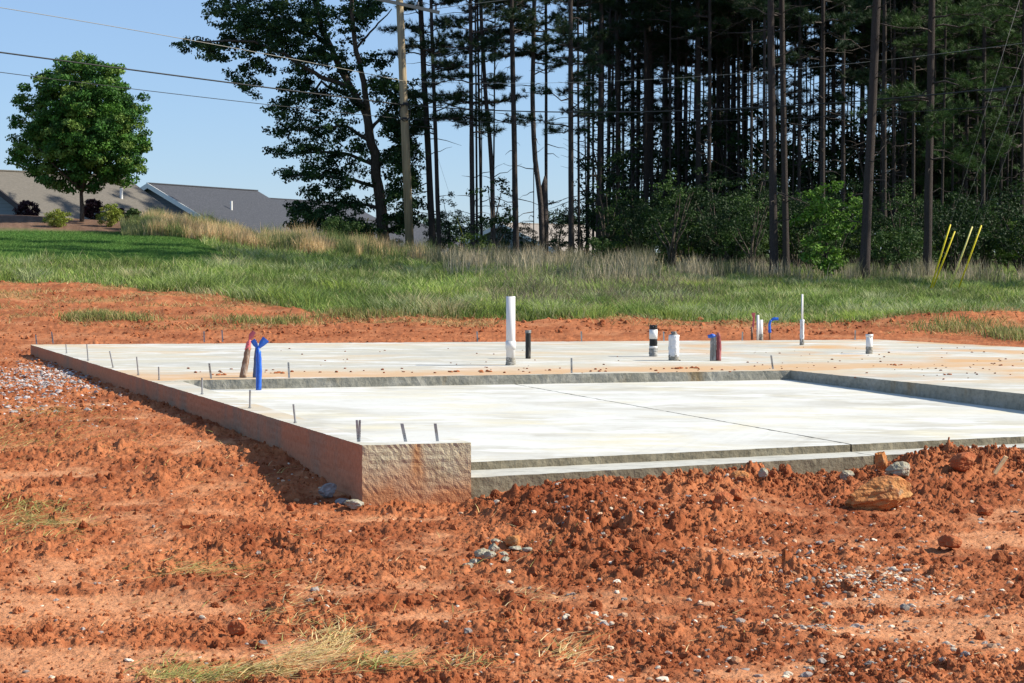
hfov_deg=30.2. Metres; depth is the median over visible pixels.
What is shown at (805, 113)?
pine tree
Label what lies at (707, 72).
pine tree
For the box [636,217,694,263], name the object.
shrub
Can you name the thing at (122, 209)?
garden shrub
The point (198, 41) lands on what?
power line
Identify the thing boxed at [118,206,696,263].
tall ridge grass
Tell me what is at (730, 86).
pine tree
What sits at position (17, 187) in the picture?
house
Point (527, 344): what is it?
vent pipe
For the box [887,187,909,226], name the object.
shrub
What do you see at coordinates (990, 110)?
pine tree
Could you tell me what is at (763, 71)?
power line
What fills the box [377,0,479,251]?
pine tree
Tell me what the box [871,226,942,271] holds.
shrub
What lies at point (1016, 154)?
pine tree
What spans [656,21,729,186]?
pine tree
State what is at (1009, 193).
shrub
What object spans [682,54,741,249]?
pine tree
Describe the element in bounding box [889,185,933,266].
shrub
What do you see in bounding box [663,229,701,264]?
shrub
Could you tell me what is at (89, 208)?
garden shrub
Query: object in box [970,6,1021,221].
pine tree
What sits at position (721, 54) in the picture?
pine tree
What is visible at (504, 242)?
shrub
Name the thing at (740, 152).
pine tree
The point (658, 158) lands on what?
tree
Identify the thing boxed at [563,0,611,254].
pine tree
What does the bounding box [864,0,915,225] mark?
pine tree
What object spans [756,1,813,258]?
pine tree
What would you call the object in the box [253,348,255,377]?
stub pipe
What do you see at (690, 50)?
pine tree
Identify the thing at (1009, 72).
pine tree
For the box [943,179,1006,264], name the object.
shrub
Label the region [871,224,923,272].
shrub
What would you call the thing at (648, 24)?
pine tree
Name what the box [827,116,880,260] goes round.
shrub
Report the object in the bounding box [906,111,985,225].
shrub
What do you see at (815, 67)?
pine tree
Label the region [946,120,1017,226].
shrub
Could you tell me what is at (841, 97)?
pine tree
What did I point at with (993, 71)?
pine tree
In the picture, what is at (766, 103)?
pine tree
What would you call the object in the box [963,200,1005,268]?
shrub
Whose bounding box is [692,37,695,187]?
pine tree
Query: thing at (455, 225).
distant tree
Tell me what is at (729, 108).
power line
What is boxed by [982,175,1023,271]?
shrub
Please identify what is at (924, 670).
clay clods
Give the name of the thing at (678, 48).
pine tree
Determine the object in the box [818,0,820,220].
pine tree
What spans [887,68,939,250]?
pine tree
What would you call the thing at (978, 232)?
guy guard
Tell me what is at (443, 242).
shrub
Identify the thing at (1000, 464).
wood chip
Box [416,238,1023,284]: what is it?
wood edge grass
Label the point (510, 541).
clod
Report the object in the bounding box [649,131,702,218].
shrub
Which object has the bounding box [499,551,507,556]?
concrete lump
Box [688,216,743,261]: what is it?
shrub
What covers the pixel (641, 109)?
pine tree
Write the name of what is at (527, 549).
concrete lump
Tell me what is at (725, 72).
pine tree
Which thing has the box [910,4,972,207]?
pine tree
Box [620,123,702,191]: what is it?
shrub
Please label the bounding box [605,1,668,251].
pine tree
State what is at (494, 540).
concrete lump
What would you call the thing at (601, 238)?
shrub
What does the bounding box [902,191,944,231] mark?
shrub
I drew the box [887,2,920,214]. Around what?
pine tree
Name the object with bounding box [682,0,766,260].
pine tree
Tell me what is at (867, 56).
pine tree
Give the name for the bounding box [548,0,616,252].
pine tree
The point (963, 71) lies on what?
pine tree
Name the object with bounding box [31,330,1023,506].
house foundation
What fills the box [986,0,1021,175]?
pine tree
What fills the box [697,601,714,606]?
clod
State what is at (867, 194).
pine tree
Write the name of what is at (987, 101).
pine tree
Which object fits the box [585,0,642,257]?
pine tree
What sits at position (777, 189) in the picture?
shrub
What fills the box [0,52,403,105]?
power line
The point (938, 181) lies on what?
pine tree
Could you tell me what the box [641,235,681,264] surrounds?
shrub
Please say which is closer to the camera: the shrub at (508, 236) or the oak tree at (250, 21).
the oak tree at (250, 21)
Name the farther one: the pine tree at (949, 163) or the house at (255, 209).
the house at (255, 209)
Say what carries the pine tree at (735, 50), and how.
on the ground at (194, 595)
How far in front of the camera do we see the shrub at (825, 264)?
52.82 m
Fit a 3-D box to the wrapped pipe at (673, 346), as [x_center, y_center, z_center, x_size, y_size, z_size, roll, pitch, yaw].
[2.085,0.059,24.483,0.146,0.383,0.151,0,3,0]
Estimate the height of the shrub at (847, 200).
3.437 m
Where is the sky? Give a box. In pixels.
[0,0,994,252]
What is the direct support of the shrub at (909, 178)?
on the ground at (194, 595)
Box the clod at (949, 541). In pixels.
[937,534,961,547]
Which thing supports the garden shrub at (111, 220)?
on the ground at (194, 595)
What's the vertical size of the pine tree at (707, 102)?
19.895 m
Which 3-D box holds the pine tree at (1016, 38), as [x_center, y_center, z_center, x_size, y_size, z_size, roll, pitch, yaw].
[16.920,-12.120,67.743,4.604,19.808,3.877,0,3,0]
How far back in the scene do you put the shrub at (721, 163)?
88.44 m
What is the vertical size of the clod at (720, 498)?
0.113 m
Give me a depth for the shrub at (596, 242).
64.04 m
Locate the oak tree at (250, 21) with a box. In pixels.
[169,0,431,245]
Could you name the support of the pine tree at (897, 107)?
on the ground at (194, 595)
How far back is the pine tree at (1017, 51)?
77.33 m
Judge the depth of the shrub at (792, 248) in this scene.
60.75 m
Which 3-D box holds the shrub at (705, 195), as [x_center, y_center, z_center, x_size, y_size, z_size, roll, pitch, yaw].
[6.653,-3.787,61.854,2.449,3.093,2.544,0,3,-6]
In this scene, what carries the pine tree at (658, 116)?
on the ground at (194, 595)
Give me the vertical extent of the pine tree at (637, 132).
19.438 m
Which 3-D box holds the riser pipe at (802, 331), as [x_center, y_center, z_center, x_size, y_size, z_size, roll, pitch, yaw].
[4.351,-0.324,28.499,0.075,0.774,0.073,1,3,20]
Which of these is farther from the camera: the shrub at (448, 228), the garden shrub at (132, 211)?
the shrub at (448, 228)
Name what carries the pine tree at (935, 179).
on the ground at (194, 595)
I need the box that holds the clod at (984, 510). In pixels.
[976,505,993,515]
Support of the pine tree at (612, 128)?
on the ground at (194, 595)
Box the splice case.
[984,88,1005,92]
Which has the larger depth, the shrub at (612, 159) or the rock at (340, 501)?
the shrub at (612, 159)
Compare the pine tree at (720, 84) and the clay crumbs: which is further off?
the pine tree at (720, 84)
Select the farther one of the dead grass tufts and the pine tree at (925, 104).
the pine tree at (925, 104)
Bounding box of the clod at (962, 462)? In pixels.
[950,452,975,471]
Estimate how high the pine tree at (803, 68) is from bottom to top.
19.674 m
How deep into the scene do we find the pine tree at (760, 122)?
87.33 m
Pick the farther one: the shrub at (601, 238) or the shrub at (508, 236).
the shrub at (508, 236)
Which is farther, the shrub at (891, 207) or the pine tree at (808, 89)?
the pine tree at (808, 89)
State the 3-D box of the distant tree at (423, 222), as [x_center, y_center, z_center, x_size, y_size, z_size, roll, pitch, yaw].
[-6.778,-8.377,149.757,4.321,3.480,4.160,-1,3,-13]
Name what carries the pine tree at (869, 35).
on the ground at (194, 595)
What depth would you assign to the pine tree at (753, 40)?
74.68 m
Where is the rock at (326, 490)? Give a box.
[318,483,336,497]
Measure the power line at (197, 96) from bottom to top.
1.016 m
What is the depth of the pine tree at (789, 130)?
92.64 m
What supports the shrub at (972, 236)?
on the ground at (194, 595)
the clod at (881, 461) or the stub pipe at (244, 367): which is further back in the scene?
the stub pipe at (244, 367)
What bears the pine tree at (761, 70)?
on the ground at (194, 595)
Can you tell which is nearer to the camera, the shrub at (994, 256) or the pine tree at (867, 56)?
the shrub at (994, 256)
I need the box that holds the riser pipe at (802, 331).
[800,294,803,344]
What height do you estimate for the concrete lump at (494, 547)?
0.064 m
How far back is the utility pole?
70.56 m
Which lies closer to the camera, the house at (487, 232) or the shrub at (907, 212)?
the shrub at (907, 212)
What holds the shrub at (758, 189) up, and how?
on the ground at (194, 595)
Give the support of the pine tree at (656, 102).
on the ground at (194, 595)
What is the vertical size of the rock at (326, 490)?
0.118 m
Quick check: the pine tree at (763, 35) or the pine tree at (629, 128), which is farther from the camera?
the pine tree at (629, 128)
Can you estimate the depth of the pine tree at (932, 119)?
53.74 m
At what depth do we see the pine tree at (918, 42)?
69.15 m
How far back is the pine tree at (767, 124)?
88.80 m
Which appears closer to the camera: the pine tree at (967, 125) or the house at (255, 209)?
the pine tree at (967, 125)
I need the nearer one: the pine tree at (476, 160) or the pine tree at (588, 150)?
the pine tree at (476, 160)
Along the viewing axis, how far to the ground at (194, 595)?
11.85 m
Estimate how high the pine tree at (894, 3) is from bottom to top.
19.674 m
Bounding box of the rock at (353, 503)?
[344,499,363,508]
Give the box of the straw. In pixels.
[0,403,1014,682]
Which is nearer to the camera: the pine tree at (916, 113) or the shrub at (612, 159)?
the shrub at (612, 159)
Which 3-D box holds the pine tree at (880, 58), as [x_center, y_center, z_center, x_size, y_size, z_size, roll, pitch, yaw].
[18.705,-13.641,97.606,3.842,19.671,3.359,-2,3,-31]
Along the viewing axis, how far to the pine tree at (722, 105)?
92.56 m
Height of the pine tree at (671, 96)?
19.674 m
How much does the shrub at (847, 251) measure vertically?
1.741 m
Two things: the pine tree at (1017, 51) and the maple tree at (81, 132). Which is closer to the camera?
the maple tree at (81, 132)
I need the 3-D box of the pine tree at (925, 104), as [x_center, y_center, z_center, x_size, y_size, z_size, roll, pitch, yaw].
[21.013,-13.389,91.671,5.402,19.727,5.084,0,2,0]
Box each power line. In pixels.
[0,7,401,80]
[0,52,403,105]
[0,72,402,118]
[406,85,1023,112]
[406,104,1023,122]
[408,43,1021,82]
[436,0,502,8]
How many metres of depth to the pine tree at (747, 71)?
91.39 m
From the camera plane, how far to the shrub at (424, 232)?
87.70 m
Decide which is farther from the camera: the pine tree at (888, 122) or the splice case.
the pine tree at (888, 122)
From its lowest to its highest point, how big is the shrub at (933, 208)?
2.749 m
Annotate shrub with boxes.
[12,200,40,215]
[41,208,72,227]
[84,198,104,219]
[96,203,123,226]
[108,208,126,220]
[123,208,141,221]
[321,215,365,239]
[421,215,456,249]
[424,235,449,248]
[435,191,465,249]
[448,233,495,257]
[451,221,475,247]
[465,176,514,253]
[487,237,512,251]
[489,193,519,250]
[509,222,538,253]
[519,239,538,254]
[548,200,567,252]
[549,237,567,254]
[554,197,606,253]
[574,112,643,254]
[580,183,642,238]
[583,236,625,261]
[585,150,633,254]
[597,187,658,256]
[598,214,657,253]
[603,203,668,252]
[610,186,672,250]
[611,125,662,227]
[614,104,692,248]
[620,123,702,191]
[632,202,666,258]
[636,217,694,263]
[640,169,700,267]
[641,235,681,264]
[644,188,728,265]
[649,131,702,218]
[657,116,732,257]
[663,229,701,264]
[664,188,701,255]
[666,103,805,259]
[680,178,756,264]
[680,222,734,264]
[683,177,744,254]
[684,166,728,263]
[688,119,749,258]
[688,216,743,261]
[694,195,781,264]
[713,226,768,266]
[723,184,768,270]
[725,172,797,262]
[727,159,778,263]
[731,127,791,204]
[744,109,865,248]
[746,111,809,251]
[746,243,781,262]
[750,212,819,263]
[752,122,816,204]
[754,189,827,266]
[761,199,830,268]
[766,181,789,212]
[778,191,844,266]
[789,181,862,276]
[790,120,849,252]
[798,236,842,266]
[799,233,844,276]
[804,133,851,223]
[825,174,862,259]
[825,180,888,262]
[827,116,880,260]
[828,118,948,234]
[828,232,859,260]
[833,222,892,264]
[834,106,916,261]
[841,213,905,269]
[853,200,914,268]
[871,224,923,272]
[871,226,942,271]
[875,126,923,220]
[878,177,917,271]
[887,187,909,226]
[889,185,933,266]
[896,238,936,262]
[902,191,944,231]
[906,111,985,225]
[909,191,975,270]
[911,196,1000,274]
[919,231,968,271]
[932,206,1000,268]
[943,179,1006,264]
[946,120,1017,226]
[947,233,982,266]
[956,105,1020,227]
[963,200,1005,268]
[969,184,1023,272]
[971,228,1017,272]
[975,201,1008,267]
[979,156,1019,260]
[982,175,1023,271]
[988,219,1023,274]
[995,214,1023,266]
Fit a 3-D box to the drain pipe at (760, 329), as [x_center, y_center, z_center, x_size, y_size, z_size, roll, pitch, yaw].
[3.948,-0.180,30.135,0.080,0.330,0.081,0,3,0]
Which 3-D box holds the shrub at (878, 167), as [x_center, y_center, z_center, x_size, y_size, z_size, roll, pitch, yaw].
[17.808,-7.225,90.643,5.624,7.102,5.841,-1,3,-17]
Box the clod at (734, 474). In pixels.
[731,471,749,477]
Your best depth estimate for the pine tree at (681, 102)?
86.58 m
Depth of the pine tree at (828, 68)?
95.41 m
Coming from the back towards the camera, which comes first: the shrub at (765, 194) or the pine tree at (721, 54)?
the pine tree at (721, 54)
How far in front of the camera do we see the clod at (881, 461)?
14.84 m
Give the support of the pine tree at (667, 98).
on the ground at (194, 595)
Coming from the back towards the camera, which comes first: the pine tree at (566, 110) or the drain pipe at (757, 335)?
the pine tree at (566, 110)
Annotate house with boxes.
[0,170,182,220]
[140,183,322,235]
[270,198,374,219]
[352,219,469,252]
[462,222,595,256]
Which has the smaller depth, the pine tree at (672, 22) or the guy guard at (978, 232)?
the guy guard at (978, 232)
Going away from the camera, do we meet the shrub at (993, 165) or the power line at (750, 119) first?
the power line at (750, 119)
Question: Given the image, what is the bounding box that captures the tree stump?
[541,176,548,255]
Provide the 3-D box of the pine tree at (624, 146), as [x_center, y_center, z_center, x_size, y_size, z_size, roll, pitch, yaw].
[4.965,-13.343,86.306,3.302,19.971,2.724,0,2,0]
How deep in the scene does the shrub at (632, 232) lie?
66.87 m
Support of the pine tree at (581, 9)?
on the ground at (194, 595)
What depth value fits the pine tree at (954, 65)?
77.39 m
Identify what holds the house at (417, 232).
on the ground at (194, 595)
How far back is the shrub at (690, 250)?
63.61 m
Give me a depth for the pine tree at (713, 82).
85.38 m
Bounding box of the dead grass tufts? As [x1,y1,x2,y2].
[0,280,1023,341]
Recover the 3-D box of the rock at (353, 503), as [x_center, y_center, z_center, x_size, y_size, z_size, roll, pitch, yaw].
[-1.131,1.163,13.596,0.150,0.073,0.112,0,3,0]
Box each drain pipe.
[505,296,515,365]
[756,315,758,339]
[759,320,762,339]
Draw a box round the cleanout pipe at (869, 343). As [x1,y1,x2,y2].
[865,334,872,353]
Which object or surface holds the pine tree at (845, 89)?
on the ground at (194, 595)
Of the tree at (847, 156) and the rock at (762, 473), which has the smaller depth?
the rock at (762, 473)
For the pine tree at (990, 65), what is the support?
on the ground at (194, 595)
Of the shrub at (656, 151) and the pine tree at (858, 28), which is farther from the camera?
the shrub at (656, 151)
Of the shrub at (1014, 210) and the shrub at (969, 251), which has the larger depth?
the shrub at (969, 251)
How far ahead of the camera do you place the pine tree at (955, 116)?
78.40 m
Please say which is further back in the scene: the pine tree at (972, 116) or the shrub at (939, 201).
the pine tree at (972, 116)
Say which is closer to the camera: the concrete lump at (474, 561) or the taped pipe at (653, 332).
the concrete lump at (474, 561)
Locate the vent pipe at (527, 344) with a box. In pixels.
[525,330,530,358]
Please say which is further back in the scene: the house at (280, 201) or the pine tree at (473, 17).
the house at (280, 201)
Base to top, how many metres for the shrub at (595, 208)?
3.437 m
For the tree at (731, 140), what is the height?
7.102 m
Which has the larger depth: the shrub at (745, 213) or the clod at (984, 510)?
the shrub at (745, 213)
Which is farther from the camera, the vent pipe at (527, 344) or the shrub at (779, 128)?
the shrub at (779, 128)
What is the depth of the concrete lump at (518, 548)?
11.86 m
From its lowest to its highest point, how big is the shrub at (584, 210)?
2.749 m
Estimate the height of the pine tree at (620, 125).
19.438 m
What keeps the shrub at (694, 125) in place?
on the ground at (194, 595)
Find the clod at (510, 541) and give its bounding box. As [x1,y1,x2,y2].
[505,535,520,546]
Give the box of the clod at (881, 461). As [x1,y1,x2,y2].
[874,451,887,470]
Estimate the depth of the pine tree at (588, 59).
69.69 m
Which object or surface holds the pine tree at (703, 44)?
on the ground at (194, 595)
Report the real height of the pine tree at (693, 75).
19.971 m
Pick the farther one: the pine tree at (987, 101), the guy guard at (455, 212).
the pine tree at (987, 101)
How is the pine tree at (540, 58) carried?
on the ground at (194, 595)
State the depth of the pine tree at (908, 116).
95.28 m
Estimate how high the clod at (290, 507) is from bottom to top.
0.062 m
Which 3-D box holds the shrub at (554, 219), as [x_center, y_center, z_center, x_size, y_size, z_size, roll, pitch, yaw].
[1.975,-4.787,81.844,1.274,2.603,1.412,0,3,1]
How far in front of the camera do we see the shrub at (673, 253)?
60.81 m
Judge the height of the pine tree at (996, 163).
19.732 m
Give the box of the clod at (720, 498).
[712,492,733,504]
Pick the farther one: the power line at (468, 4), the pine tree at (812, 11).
the pine tree at (812, 11)
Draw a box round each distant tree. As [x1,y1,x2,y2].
[414,215,453,235]
[435,212,475,241]
[462,220,489,238]
[537,208,585,225]
[564,212,590,228]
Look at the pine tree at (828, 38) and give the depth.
81.50 m
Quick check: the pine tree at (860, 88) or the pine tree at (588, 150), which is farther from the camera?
the pine tree at (588, 150)
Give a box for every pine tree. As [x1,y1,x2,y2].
[376,0,462,250]
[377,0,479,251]
[405,0,535,250]
[412,0,536,243]
[426,0,528,249]
[434,0,501,247]
[453,0,537,209]
[473,0,545,257]
[497,0,592,251]
[498,0,578,209]
[516,0,616,255]
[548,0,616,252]
[554,3,611,251]
[558,2,608,184]
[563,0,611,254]
[565,0,632,255]
[573,2,605,189]
[581,1,651,207]
[582,5,634,182]
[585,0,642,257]
[585,0,652,255]
[585,5,590,255]
[589,2,646,217]
[590,0,640,191]
[591,20,630,174]
[592,0,643,256]
[594,19,643,210]
[601,11,603,248]
[603,0,682,208]
[604,18,643,169]
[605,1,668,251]
[607,16,657,216]
[612,9,614,221]
[613,0,660,196]
[614,1,678,181]
[618,12,668,211]
[619,17,621,169]
[621,0,674,246]
[621,20,675,198]
[624,1,695,249]
[625,26,671,187]
[626,22,682,189]
[627,0,685,247]
[627,0,712,221]
[635,13,638,227]
[641,60,673,249]
[642,11,694,172]
[652,0,712,230]
[652,39,673,250]
[654,26,690,250]
[654,43,704,213]
[656,0,703,207]
[656,0,732,212]
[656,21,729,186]
[659,0,705,181]
[659,4,733,255]
[661,29,701,151]
[668,0,731,260]
[676,0,746,262]
[679,1,762,200]
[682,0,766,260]
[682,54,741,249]
[682,63,684,192]
[683,39,715,164]
[685,1,687,204]
[689,1,776,250]
[690,0,748,192]
[690,21,731,106]
[692,1,760,259]
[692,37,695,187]
[694,56,749,191]
[700,13,759,259]
[701,55,747,113]
[701,59,730,156]
[705,30,761,190]
[707,0,791,216]
[707,19,761,194]
[707,30,749,132]
[715,0,775,260]
[730,22,767,146]
[730,23,767,232]
[732,0,824,273]
[732,23,786,258]
[733,0,807,263]
[733,0,816,275]
[736,23,776,161]
[738,0,820,260]
[748,0,793,180]
[753,22,812,193]
[753,25,804,177]
[754,0,814,169]
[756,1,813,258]
[766,0,831,260]
[766,41,767,257]
[768,0,820,261]
[775,0,818,259]
[775,0,826,162]
[775,0,866,256]
[787,0,817,186]
[788,0,840,187]
[789,13,838,182]
[797,5,847,182]
[801,0,802,126]
[802,31,845,195]
[804,0,858,193]
[809,0,869,209]
[809,8,858,174]
[812,3,859,210]
[814,0,871,262]
[817,6,869,182]
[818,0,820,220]
[818,4,898,259]
[826,4,866,254]
[826,11,868,119]
[827,0,870,229]
[829,0,921,278]
[835,0,959,219]
[837,0,903,118]
[844,0,904,227]
[845,21,898,233]
[847,0,1014,276]
[851,0,926,223]
[855,1,911,249]
[856,11,910,199]
[857,0,912,248]
[859,22,861,175]
[860,20,897,194]
[861,3,927,224]
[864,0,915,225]
[875,2,988,258]
[877,63,919,176]
[878,0,965,256]
[878,54,940,192]
[880,0,958,224]
[880,0,986,203]
[887,0,927,231]
[887,1,979,198]
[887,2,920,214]
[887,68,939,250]
[892,1,1003,265]
[892,5,981,261]
[892,47,980,216]
[897,49,961,215]
[903,0,1018,226]
[904,1,1020,263]
[910,0,1021,261]
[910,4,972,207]
[915,0,986,262]
[918,0,1020,258]
[920,0,1023,267]
[923,0,1020,190]
[926,10,1018,207]
[933,0,1015,193]
[934,0,995,262]
[938,2,1019,206]
[941,26,1013,194]
[943,2,1021,250]
[959,0,1020,263]
[961,0,1023,262]
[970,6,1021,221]
[974,0,1020,239]
[974,0,1021,228]
[980,0,1021,262]
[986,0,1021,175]
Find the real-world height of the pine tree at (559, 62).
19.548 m
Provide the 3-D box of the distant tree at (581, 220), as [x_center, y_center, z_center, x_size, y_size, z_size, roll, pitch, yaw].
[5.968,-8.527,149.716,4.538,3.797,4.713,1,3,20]
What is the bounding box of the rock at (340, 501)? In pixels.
[335,498,348,504]
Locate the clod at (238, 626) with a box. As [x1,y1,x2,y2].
[227,619,246,635]
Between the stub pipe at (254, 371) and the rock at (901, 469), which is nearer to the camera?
the rock at (901, 469)
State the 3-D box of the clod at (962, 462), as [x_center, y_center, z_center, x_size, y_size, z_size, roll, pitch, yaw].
[3.519,0.940,14.816,0.204,0.158,0.167,0,3,0]
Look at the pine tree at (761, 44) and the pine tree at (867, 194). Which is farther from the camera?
the pine tree at (761, 44)
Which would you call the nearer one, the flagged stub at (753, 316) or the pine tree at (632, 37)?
the flagged stub at (753, 316)
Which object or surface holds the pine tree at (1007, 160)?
on the ground at (194, 595)
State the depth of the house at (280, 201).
133.78 m
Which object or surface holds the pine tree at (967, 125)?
on the ground at (194, 595)
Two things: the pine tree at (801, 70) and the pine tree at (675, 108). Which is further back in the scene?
the pine tree at (675, 108)
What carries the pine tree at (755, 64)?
on the ground at (194, 595)
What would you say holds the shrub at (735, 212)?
on the ground at (194, 595)
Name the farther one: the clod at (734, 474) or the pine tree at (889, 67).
the pine tree at (889, 67)
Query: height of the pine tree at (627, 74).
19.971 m
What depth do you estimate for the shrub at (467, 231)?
85.71 m
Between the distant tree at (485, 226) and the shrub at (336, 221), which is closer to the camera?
the shrub at (336, 221)
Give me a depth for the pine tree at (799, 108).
77.07 m
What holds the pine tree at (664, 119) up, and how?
on the ground at (194, 595)
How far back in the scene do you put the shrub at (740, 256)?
59.56 m
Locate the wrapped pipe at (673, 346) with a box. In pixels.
[668,331,679,360]
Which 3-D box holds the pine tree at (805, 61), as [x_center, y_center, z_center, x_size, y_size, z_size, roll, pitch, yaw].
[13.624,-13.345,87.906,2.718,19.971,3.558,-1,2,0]
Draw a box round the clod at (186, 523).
[180,518,192,528]
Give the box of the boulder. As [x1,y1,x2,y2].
[845,475,912,510]
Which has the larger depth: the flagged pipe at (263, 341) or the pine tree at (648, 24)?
the pine tree at (648, 24)
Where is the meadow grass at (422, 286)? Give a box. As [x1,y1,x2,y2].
[0,225,1023,323]
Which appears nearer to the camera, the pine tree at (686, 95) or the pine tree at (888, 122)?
the pine tree at (686, 95)
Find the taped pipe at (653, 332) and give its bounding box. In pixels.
[649,325,657,356]
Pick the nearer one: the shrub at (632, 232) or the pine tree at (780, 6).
the pine tree at (780, 6)
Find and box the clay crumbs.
[187,347,1023,379]
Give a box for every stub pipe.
[239,331,255,377]
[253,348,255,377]
[707,334,715,360]
[716,332,721,360]
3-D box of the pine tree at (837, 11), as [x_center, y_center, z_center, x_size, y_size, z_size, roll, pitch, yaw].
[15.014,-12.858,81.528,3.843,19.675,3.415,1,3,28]
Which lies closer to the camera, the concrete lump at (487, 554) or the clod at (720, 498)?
the concrete lump at (487, 554)
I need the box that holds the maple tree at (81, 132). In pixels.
[4,50,152,221]
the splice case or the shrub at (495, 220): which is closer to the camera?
the splice case
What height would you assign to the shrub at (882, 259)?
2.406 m
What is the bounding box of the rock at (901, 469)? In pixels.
[885,461,909,477]
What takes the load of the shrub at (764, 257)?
on the ground at (194, 595)
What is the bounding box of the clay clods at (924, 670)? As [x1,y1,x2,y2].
[0,280,1023,682]
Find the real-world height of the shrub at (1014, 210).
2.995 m
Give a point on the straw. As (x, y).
(212, 675)
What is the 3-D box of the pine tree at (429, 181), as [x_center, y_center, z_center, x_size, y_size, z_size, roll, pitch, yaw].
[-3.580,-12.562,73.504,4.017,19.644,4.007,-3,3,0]
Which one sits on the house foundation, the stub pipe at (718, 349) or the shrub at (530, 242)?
the stub pipe at (718, 349)
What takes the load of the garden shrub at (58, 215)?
on the ground at (194, 595)
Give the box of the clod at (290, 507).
[286,503,294,510]
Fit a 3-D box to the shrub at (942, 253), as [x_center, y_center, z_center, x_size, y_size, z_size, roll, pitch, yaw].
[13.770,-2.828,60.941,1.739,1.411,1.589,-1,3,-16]
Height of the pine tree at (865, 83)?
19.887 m
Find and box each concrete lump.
[469,559,479,563]
[474,549,489,558]
[484,551,495,558]
[488,543,499,552]
[490,538,501,542]
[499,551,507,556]
[500,556,508,561]
[508,546,521,550]
[522,547,531,551]
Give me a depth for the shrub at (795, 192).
63.85 m
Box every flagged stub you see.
[751,313,754,339]
[768,317,778,339]
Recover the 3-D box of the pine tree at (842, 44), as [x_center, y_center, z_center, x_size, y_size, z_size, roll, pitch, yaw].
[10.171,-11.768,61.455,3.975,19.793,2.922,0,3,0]
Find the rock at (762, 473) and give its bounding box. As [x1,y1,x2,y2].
[758,468,767,478]
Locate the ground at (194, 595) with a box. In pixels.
[0,215,1023,682]
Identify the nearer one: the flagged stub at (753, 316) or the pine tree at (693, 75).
the flagged stub at (753, 316)
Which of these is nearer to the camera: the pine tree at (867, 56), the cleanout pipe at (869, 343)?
the cleanout pipe at (869, 343)
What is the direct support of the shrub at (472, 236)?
on the ground at (194, 595)
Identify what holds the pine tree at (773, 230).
on the ground at (194, 595)
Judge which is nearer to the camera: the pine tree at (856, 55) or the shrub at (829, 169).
the pine tree at (856, 55)
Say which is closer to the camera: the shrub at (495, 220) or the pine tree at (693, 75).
the shrub at (495, 220)
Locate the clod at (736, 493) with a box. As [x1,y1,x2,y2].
[729,488,741,500]
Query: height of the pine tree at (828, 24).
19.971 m
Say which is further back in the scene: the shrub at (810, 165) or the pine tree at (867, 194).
the shrub at (810, 165)
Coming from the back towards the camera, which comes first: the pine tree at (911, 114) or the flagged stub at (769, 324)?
the pine tree at (911, 114)
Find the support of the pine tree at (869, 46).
on the ground at (194, 595)
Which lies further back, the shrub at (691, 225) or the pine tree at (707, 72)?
the pine tree at (707, 72)
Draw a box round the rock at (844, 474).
[840,470,853,479]
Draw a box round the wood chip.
[993,456,1007,473]
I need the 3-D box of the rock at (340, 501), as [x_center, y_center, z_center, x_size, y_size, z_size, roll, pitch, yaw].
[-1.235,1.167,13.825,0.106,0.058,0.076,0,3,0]
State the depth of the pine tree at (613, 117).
86.01 m
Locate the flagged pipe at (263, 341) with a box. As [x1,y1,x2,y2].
[251,337,268,389]
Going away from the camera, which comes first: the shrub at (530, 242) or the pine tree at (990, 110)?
the shrub at (530, 242)
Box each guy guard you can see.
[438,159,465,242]
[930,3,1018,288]
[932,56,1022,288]
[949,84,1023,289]
[958,107,1023,288]
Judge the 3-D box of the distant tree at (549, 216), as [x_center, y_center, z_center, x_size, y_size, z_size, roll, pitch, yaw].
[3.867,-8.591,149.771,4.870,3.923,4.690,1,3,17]
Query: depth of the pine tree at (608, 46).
84.68 m
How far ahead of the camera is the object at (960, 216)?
46.38 m
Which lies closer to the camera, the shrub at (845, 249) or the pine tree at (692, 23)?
the shrub at (845, 249)
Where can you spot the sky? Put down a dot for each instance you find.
(196, 141)
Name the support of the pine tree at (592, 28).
on the ground at (194, 595)
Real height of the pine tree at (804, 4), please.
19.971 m
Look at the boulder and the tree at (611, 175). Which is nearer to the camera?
the boulder
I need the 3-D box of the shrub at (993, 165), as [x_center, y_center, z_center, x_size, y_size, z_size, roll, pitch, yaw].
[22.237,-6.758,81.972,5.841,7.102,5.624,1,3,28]
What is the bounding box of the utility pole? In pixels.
[376,0,439,245]
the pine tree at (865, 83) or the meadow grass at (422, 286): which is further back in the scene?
the pine tree at (865, 83)
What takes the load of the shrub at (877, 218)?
on the ground at (194, 595)
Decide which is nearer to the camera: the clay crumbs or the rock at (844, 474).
the rock at (844, 474)
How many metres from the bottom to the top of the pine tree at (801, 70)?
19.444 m
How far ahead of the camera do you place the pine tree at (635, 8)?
79.42 m
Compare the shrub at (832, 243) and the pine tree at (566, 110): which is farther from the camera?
the pine tree at (566, 110)
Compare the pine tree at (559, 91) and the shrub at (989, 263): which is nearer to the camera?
the shrub at (989, 263)
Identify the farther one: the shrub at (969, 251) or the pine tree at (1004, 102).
the pine tree at (1004, 102)
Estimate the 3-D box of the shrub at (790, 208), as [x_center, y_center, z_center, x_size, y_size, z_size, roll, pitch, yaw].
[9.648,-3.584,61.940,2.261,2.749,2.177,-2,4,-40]
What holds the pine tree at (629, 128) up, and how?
on the ground at (194, 595)
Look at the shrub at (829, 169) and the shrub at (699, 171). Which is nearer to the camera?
the shrub at (699, 171)

